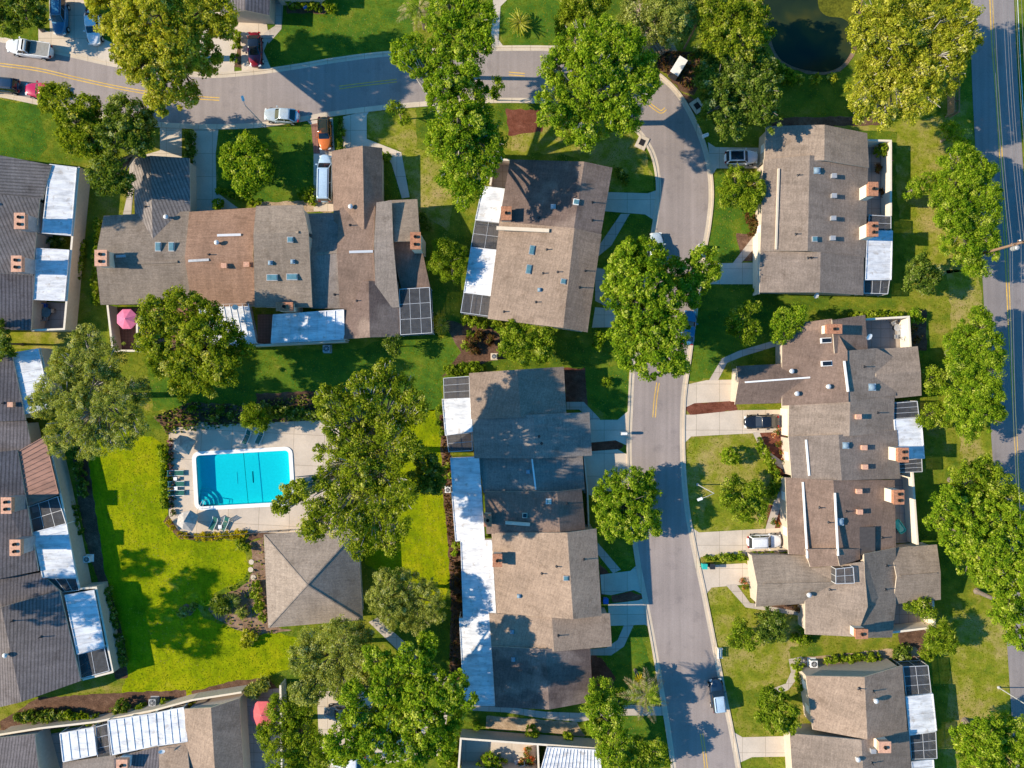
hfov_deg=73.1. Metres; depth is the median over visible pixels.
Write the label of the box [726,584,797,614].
path
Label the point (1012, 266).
power line
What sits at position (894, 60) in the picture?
oak tree
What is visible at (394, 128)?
lawn
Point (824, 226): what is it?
townhouse row
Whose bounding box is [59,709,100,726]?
hedge
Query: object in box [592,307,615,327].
driveway
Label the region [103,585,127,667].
hedge
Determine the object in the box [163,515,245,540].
flower bed soil
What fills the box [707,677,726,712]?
parked car
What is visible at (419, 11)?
palm tree
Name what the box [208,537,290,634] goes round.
planting bed
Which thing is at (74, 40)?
driveway
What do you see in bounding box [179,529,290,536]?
pool fence
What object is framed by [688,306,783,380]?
lawn
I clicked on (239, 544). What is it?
shrub
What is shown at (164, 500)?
hedge
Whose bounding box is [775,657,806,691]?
path
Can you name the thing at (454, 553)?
shrub
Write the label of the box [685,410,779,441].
driveway
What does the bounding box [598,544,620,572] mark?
path
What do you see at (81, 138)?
oak tree
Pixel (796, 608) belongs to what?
shrub
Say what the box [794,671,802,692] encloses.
shrub
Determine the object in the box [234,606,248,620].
shrub
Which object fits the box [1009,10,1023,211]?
power line
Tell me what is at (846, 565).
townhouse row
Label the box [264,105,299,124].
parked car
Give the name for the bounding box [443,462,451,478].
shrub
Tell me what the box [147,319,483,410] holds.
lawn
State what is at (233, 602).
cycad
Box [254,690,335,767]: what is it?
oak tree
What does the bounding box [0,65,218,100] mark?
road marking
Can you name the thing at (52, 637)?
townhouse row
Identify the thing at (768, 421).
parked car
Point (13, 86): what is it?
parked car
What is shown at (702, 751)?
road marking
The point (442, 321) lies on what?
cycad
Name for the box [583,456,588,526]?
garden wall
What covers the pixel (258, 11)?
townhouse row
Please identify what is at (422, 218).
shrub
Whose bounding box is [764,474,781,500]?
shrub
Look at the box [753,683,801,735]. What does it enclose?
tree
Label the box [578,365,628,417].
lawn
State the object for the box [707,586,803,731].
lawn
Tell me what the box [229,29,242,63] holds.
shrub
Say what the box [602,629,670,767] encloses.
lawn
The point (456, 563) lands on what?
shrub
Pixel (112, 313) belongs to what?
garden wall
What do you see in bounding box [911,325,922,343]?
shrub
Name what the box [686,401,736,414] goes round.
planting bed
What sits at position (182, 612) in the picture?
shrub
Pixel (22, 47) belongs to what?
pickup truck
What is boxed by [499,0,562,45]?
lawn
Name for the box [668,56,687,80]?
golf cart
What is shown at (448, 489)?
air conditioner
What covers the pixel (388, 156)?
shrub
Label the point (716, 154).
driveway
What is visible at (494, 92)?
tree
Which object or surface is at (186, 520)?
patio umbrella
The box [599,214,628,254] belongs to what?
path
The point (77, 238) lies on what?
garden wall
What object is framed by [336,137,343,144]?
shrub
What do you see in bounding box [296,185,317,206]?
shrub
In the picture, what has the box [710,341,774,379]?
path
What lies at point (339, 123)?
hedge
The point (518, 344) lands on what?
tree
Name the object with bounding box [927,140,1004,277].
maple tree
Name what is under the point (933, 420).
tree
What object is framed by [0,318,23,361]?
oak tree
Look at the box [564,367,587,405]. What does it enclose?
planting bed
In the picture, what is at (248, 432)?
sun lounger
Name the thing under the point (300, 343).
garden wall
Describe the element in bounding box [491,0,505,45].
driveway
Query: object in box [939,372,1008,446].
maple tree
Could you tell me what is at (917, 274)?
magnolia tree
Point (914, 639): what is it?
planting bed
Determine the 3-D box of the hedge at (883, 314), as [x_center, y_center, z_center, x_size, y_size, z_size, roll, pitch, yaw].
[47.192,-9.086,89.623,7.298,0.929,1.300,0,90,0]
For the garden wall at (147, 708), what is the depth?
88.50 m
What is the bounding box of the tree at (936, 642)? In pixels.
[921,615,960,655]
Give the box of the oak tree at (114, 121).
[78,91,158,197]
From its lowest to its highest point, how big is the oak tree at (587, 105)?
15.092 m
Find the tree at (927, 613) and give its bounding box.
[902,596,940,623]
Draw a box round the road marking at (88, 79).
[0,63,218,97]
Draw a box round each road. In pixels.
[0,42,735,767]
[971,0,1023,767]
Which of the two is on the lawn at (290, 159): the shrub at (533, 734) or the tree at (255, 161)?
the tree at (255, 161)
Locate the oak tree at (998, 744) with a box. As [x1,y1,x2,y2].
[948,710,1023,767]
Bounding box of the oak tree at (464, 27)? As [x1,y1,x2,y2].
[420,0,498,78]
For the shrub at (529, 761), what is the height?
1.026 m
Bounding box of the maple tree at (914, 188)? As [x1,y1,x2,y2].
[902,169,940,199]
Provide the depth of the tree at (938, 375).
86.54 m
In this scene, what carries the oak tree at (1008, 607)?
on the ground at (936, 458)
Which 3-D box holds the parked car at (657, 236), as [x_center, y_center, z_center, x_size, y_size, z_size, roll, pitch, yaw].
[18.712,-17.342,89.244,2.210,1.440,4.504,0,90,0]
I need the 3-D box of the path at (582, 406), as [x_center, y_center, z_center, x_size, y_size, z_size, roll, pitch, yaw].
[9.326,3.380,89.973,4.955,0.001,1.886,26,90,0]
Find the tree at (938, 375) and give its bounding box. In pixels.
[921,364,948,396]
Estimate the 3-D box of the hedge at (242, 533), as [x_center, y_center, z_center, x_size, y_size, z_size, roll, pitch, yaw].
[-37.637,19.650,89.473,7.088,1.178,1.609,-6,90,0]
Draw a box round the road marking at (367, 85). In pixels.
[339,81,396,88]
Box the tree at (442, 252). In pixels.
[426,237,467,284]
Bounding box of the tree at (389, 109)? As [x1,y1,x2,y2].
[384,99,412,125]
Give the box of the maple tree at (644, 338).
[600,234,691,381]
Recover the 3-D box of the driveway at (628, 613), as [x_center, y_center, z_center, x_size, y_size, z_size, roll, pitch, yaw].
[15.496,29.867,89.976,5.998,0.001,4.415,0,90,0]
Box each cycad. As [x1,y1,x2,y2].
[224,592,240,611]
[433,315,449,333]
[506,8,532,36]
[633,668,645,682]
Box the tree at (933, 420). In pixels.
[915,399,953,429]
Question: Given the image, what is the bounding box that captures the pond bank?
[762,1,862,74]
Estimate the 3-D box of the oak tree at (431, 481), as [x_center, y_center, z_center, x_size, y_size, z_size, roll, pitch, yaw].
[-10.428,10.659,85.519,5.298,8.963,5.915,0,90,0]
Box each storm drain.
[635,134,648,150]
[689,98,702,114]
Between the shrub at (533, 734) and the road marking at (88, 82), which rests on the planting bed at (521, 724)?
the shrub at (533, 734)
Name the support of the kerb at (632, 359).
on the ground at (936, 458)
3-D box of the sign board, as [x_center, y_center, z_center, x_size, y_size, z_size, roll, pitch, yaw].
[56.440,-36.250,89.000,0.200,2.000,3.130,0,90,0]
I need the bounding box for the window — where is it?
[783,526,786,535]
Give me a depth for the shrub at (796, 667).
89.00 m
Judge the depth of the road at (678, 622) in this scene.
89.97 m
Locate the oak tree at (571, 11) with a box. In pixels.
[554,0,611,43]
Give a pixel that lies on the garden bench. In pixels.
(719, 653)
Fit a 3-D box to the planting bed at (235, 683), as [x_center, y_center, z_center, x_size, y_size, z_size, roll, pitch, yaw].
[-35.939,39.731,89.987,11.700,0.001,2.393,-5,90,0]
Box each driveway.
[38,0,115,60]
[146,127,181,157]
[192,129,236,210]
[200,12,239,71]
[240,23,270,70]
[308,118,334,210]
[311,123,319,153]
[317,691,446,767]
[342,112,408,197]
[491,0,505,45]
[584,449,627,495]
[590,412,627,444]
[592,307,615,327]
[600,566,640,594]
[605,191,655,218]
[608,599,647,625]
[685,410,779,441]
[686,380,731,406]
[693,528,787,558]
[701,563,748,592]
[708,143,758,172]
[708,263,752,283]
[735,733,784,761]
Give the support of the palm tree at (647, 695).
on the lawn at (641, 647)
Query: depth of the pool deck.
89.96 m
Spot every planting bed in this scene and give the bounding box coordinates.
[0,690,185,729]
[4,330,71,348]
[72,439,127,678]
[154,402,249,434]
[179,604,192,617]
[191,678,276,701]
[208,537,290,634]
[234,38,241,68]
[244,532,273,542]
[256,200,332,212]
[256,391,324,421]
[286,5,325,13]
[439,414,462,679]
[442,320,509,376]
[486,715,584,736]
[505,109,542,135]
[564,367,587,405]
[591,440,623,450]
[591,655,615,687]
[599,564,608,594]
[612,592,641,602]
[631,0,676,51]
[653,51,701,94]
[679,90,698,114]
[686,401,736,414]
[736,233,752,260]
[754,601,797,610]
[760,432,788,476]
[766,505,779,527]
[770,115,888,125]
[803,647,919,665]
[834,115,927,134]
[898,630,926,661]
[911,310,926,350]
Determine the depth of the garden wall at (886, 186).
88.41 m
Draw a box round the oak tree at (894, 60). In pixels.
[843,0,985,132]
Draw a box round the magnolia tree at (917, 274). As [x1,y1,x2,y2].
[901,249,943,295]
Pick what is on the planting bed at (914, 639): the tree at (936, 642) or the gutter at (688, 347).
the tree at (936, 642)
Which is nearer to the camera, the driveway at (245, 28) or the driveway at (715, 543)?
the driveway at (715, 543)
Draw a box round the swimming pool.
[192,447,293,509]
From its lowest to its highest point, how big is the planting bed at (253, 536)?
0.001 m
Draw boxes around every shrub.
[46,237,67,246]
[108,697,130,714]
[133,697,170,709]
[165,519,188,538]
[176,603,196,617]
[186,404,196,413]
[206,593,231,618]
[209,404,234,421]
[212,198,223,209]
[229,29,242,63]
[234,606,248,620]
[235,538,252,551]
[239,628,258,649]
[242,675,270,701]
[249,580,267,621]
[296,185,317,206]
[336,130,344,137]
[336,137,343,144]
[336,144,345,149]
[382,151,391,162]
[418,212,428,223]
[425,223,432,230]
[433,311,448,338]
[434,405,444,436]
[435,737,460,767]
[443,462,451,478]
[450,540,459,556]
[453,561,461,601]
[460,314,487,329]
[460,329,474,351]
[464,329,494,354]
[473,720,481,730]
[476,750,507,767]
[490,320,501,332]
[518,746,534,765]
[525,723,539,737]
[562,731,573,740]
[590,330,605,351]
[601,377,612,387]
[612,167,629,186]
[719,446,739,465]
[724,551,744,561]
[739,578,748,589]
[745,212,758,235]
[770,518,780,526]
[789,627,813,647]
[789,657,804,671]
[791,604,799,612]
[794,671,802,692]
[873,142,888,157]
[874,163,884,197]
[892,643,912,660]
[907,307,925,323]
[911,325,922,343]
[917,647,935,662]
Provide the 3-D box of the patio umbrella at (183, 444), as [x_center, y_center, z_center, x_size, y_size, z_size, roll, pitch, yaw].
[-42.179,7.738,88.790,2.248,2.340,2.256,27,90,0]
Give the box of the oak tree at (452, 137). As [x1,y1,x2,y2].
[389,31,508,212]
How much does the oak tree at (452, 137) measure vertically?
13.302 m
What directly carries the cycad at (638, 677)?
on the lawn at (641, 647)
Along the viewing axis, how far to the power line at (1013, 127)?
81.13 m
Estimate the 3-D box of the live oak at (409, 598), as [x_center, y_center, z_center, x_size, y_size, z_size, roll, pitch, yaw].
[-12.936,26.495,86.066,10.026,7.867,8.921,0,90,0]
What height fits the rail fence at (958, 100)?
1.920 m
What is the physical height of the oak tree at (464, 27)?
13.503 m
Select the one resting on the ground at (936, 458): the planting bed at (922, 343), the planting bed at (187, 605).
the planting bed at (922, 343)
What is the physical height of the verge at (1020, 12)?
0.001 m
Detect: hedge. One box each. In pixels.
[13,708,67,724]
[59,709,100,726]
[67,442,89,497]
[71,500,84,535]
[78,239,87,279]
[87,217,102,305]
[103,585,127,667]
[157,444,170,509]
[166,438,176,516]
[182,129,197,164]
[194,528,247,541]
[214,186,261,206]
[258,402,318,423]
[285,1,337,13]
[336,116,345,134]
[443,361,485,376]
[703,551,787,562]
[755,437,780,478]
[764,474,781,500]
[771,58,797,86]
[823,651,882,665]
[848,309,903,317]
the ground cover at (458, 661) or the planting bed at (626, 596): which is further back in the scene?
the planting bed at (626, 596)
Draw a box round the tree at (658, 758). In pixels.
[623,734,671,767]
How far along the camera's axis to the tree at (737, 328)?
85.64 m
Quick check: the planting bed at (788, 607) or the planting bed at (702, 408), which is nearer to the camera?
the planting bed at (702, 408)
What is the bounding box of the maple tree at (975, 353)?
[941,304,1008,389]
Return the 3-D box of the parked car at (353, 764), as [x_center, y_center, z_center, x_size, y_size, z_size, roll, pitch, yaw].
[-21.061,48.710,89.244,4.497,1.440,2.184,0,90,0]
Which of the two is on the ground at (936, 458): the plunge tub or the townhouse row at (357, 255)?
the townhouse row at (357, 255)
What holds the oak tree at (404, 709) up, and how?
on the ground at (936, 458)
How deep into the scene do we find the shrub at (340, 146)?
89.14 m
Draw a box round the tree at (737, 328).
[724,300,761,347]
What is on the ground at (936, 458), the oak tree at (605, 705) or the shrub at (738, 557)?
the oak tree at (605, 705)
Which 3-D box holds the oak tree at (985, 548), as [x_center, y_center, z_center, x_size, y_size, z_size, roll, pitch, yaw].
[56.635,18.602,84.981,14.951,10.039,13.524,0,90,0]
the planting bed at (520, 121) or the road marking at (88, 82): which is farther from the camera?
the planting bed at (520, 121)
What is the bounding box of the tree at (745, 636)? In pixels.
[725,616,763,651]
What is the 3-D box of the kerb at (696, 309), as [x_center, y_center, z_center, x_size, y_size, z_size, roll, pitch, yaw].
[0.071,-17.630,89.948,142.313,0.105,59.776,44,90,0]
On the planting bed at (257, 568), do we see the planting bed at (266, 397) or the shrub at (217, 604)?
the shrub at (217, 604)
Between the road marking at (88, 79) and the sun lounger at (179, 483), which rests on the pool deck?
the sun lounger at (179, 483)
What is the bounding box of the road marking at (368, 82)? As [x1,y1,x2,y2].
[339,79,396,86]
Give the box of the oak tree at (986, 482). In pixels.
[944,453,1023,520]
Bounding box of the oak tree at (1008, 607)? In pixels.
[973,581,1023,651]
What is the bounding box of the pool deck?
[168,420,339,534]
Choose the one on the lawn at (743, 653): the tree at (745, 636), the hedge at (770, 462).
the tree at (745, 636)
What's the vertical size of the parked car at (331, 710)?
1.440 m
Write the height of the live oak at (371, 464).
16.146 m
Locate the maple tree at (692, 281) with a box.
[660,241,723,309]
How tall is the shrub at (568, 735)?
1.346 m
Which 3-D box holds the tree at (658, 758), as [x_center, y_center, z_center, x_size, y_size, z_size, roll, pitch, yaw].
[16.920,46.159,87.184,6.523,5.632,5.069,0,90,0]
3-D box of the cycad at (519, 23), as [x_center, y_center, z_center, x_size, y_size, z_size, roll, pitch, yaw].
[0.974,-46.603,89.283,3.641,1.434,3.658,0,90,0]
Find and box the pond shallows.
[818,0,854,20]
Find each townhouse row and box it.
[0,155,77,329]
[0,348,110,706]
[0,691,250,767]
[94,146,434,349]
[221,0,324,23]
[442,367,611,708]
[460,157,611,331]
[461,740,600,767]
[731,315,940,638]
[755,125,892,297]
[784,657,936,767]
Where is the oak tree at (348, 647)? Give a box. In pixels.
[287,613,380,706]
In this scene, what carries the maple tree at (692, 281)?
on the ground at (936, 458)
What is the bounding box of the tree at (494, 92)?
[487,75,504,100]
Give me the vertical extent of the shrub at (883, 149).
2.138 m
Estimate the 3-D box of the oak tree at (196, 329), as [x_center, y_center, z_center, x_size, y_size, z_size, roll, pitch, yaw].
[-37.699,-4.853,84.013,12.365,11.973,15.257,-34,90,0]
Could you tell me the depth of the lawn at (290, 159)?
89.99 m
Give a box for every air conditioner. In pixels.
[83,554,93,562]
[149,696,158,705]
[323,345,331,352]
[445,486,451,492]
[491,353,497,359]
[807,658,817,667]
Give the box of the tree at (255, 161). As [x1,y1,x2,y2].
[216,129,275,198]
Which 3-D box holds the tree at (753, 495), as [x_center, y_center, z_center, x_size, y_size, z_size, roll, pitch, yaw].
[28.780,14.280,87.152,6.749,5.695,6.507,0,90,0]
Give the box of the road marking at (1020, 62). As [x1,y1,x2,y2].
[1017,0,1023,119]
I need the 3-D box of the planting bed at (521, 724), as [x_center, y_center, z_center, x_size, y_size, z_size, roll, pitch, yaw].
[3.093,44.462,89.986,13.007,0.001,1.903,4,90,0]
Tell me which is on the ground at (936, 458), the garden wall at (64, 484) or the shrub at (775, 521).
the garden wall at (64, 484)
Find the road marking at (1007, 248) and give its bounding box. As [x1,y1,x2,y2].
[992,6,1021,509]
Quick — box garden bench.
[717,647,721,659]
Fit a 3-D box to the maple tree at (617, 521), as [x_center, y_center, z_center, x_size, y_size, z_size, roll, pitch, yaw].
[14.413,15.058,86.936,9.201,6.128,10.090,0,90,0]
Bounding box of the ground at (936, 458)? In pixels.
[0,0,1023,767]
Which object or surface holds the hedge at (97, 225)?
on the ground at (936, 458)
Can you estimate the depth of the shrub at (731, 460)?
88.17 m
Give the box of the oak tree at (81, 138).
[35,81,119,166]
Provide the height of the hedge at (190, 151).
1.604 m
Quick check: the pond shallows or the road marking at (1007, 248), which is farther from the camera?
the road marking at (1007, 248)
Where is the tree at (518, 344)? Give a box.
[496,318,556,368]
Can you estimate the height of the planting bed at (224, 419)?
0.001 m
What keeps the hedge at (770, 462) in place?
on the planting bed at (769, 440)
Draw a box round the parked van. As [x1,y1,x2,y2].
[315,154,332,202]
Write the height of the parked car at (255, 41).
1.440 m
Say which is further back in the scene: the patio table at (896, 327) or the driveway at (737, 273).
the driveway at (737, 273)
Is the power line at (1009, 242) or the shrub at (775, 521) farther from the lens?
the shrub at (775, 521)
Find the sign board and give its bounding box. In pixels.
[945,92,954,117]
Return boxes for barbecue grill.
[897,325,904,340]
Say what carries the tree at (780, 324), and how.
on the lawn at (709, 358)
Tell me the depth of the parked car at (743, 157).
88.76 m
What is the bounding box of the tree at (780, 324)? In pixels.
[768,301,807,344]
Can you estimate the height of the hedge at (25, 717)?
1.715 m
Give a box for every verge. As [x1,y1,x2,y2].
[895,109,974,276]
[928,269,1012,767]
[1014,0,1023,130]
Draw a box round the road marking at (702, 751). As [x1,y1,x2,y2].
[700,734,704,767]
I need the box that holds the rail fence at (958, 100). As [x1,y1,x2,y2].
[949,57,959,117]
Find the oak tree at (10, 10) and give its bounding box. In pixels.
[0,0,48,40]
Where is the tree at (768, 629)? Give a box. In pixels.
[754,606,791,646]
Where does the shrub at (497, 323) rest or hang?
on the ground at (936, 458)
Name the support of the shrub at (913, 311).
on the ground at (936, 458)
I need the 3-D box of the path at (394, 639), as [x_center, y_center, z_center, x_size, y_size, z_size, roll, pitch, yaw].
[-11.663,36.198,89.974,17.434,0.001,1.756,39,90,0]
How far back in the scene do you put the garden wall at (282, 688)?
88.51 m
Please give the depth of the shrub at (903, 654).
88.98 m
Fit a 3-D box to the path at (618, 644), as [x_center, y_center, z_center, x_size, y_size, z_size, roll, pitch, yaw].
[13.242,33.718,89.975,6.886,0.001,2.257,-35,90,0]
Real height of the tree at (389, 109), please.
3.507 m
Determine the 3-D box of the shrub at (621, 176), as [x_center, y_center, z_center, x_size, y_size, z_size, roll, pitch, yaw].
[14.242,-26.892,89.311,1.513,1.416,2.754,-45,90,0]
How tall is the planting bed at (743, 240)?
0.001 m
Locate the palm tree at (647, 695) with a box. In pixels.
[617,667,667,722]
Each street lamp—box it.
[241,96,265,127]
[696,483,713,500]
[997,686,1023,703]
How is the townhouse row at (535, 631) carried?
on the ground at (936, 458)
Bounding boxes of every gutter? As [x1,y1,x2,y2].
[0,39,738,767]
[0,93,675,767]
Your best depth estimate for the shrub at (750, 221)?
89.18 m
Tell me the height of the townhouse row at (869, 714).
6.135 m
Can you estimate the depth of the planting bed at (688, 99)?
89.99 m
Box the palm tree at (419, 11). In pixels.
[397,0,439,32]
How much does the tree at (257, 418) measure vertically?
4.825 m
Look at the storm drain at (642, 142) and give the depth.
89.86 m
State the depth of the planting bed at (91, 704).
89.99 m
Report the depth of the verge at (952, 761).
89.99 m
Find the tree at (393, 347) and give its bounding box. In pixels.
[382,334,401,357]
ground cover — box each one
[153,394,320,433]
[195,545,277,633]
[440,416,462,674]
[655,50,698,93]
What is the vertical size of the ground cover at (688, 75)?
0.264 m
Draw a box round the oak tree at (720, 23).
[691,0,777,61]
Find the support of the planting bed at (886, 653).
on the ground at (936, 458)
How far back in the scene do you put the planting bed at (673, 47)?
89.99 m
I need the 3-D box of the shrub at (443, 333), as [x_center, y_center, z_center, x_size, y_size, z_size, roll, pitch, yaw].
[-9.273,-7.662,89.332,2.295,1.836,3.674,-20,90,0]
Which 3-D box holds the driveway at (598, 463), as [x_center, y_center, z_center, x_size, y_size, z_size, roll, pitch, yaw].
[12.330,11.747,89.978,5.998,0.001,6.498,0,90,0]
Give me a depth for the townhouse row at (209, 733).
87.08 m
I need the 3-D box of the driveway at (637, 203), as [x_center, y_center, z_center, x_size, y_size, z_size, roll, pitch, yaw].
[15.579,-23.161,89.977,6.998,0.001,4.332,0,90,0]
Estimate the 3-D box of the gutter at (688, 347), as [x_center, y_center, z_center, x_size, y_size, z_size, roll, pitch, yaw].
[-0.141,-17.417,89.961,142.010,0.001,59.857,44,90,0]
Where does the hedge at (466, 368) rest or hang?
on the planting bed at (457, 331)
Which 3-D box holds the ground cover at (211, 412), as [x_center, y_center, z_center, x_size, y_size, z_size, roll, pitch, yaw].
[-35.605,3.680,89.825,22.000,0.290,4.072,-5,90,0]
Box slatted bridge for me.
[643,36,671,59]
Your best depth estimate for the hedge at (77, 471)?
89.05 m
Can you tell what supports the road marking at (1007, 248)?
on the road at (986, 144)
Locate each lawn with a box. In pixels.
[0,99,46,159]
[88,431,299,695]
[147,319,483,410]
[216,124,313,201]
[268,0,414,66]
[364,410,449,612]
[367,107,453,230]
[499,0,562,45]
[511,113,653,192]
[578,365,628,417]
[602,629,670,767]
[686,433,776,531]
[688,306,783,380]
[707,169,755,261]
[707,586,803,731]
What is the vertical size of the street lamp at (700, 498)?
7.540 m
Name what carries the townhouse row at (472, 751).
on the ground at (936, 458)
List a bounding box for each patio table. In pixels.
[41,307,51,316]
[892,324,900,330]
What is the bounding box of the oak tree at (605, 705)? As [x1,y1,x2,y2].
[578,675,633,767]
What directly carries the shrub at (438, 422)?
on the planting bed at (453, 635)
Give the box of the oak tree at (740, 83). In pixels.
[687,37,783,142]
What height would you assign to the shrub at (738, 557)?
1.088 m
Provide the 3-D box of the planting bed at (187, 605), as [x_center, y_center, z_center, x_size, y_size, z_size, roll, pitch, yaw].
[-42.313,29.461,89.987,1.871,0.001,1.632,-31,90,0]
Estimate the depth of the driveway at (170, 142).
89.97 m
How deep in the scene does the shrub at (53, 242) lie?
89.33 m
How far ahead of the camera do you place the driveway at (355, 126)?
89.97 m
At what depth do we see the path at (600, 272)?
89.98 m
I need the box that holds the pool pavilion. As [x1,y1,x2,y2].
[264,529,363,627]
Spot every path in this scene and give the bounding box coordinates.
[123,162,133,213]
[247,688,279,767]
[264,0,282,42]
[369,618,454,684]
[470,705,662,721]
[566,402,599,419]
[590,625,632,654]
[595,268,617,307]
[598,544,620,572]
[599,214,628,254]
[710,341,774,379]
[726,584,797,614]
[733,237,752,262]
[753,431,782,468]
[765,493,779,528]
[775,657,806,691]
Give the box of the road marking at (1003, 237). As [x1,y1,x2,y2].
[989,0,1018,505]
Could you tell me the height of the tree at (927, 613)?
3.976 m
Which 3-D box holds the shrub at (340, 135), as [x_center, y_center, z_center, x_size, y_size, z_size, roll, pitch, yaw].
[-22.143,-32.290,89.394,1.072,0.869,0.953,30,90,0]
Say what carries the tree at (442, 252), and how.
on the ground at (936, 458)
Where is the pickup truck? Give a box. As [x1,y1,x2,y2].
[6,36,53,60]
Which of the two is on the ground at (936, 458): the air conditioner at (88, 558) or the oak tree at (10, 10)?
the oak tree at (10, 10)
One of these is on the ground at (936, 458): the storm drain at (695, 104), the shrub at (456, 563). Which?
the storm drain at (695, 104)
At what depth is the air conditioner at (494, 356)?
89.20 m
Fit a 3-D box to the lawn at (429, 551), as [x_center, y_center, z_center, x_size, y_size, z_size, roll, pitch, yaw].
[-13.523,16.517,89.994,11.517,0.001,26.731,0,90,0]
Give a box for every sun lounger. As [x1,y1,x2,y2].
[167,470,183,475]
[168,481,183,486]
[168,490,183,495]
[208,516,218,530]
[221,516,228,530]
[241,429,251,444]
[254,432,264,443]
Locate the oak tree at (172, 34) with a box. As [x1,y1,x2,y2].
[84,0,239,118]
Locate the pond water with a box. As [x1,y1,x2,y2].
[763,0,860,71]
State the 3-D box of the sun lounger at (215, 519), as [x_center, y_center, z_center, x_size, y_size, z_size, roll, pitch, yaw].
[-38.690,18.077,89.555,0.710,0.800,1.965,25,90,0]
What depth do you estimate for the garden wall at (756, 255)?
88.63 m
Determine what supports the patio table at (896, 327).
on the townhouse row at (846, 565)
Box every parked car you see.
[0,77,21,95]
[25,80,45,98]
[49,0,70,35]
[83,9,103,45]
[245,32,263,67]
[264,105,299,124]
[316,116,332,150]
[324,703,358,722]
[332,757,366,767]
[650,232,665,254]
[681,310,697,344]
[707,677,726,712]
[724,148,757,166]
[743,414,778,429]
[746,533,780,550]
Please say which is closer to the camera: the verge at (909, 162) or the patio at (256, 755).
the patio at (256, 755)
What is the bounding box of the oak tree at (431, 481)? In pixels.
[404,449,446,496]
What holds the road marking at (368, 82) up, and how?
on the road at (678, 622)
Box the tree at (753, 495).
[717,473,769,524]
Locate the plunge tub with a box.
[895,519,905,533]
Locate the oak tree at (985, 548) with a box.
[922,483,1023,595]
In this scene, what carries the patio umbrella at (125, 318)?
on the townhouse row at (357, 255)
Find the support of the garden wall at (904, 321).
on the ground at (936, 458)
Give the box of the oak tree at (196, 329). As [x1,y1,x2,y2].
[132,284,255,402]
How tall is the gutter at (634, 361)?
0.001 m
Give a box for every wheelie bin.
[602,597,607,603]
[700,563,707,568]
[708,563,714,568]
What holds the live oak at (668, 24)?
on the ground at (936, 458)
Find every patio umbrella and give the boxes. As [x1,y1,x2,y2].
[117,309,136,328]
[174,435,195,454]
[177,510,198,530]
[250,701,274,725]
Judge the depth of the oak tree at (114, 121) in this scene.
82.22 m
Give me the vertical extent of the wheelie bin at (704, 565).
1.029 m
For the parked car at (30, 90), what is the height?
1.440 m
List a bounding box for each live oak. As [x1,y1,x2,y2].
[25,322,151,461]
[270,357,432,561]
[365,566,445,636]
[616,0,704,49]
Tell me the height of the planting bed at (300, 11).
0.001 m
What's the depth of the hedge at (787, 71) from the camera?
89.10 m
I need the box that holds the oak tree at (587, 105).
[533,12,663,153]
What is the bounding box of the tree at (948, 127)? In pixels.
[938,119,971,146]
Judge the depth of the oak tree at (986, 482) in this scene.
82.74 m
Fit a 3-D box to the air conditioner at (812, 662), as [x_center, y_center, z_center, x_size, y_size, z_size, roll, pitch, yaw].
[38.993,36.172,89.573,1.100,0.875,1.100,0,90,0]
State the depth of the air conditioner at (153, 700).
89.20 m
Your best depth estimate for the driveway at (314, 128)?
89.97 m
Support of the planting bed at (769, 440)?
on the ground at (936, 458)
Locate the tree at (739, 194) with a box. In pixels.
[716,163,766,211]
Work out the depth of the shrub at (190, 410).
89.30 m
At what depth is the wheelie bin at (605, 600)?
88.94 m
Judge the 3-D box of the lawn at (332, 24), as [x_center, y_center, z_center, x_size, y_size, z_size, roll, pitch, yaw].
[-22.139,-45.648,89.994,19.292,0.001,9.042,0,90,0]
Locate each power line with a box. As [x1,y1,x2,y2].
[992,0,1023,609]
[995,16,1021,537]
[1003,1,1023,389]
[1007,18,1023,236]
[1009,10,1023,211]
[1016,11,1023,136]
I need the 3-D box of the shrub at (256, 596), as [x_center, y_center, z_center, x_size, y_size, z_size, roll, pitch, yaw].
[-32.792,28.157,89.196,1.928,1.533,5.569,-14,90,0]
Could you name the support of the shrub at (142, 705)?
on the planting bed at (91, 704)
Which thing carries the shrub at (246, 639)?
on the lawn at (225, 569)
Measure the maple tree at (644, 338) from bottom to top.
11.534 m
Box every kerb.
[0,37,740,767]
[0,95,672,767]
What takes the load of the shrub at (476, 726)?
on the ground at (936, 458)
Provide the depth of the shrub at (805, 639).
89.06 m
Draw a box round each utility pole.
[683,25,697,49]
[982,240,1023,254]
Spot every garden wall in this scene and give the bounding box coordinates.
[0,685,246,735]
[31,167,89,331]
[39,348,62,407]
[48,434,121,680]
[106,305,145,351]
[253,340,348,346]
[279,679,286,767]
[458,729,539,767]
[489,159,509,186]
[538,735,598,748]
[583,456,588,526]
[753,232,759,295]
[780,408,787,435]
[866,316,911,346]
[868,139,891,215]
[893,600,935,632]
[902,472,918,544]
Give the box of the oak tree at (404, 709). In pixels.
[321,630,479,767]
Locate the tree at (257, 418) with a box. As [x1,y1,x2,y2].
[238,402,271,434]
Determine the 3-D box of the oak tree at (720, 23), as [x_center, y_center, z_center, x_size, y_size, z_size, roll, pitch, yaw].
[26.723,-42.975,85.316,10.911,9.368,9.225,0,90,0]
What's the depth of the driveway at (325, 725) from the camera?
89.98 m
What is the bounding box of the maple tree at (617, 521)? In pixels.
[591,465,662,544]

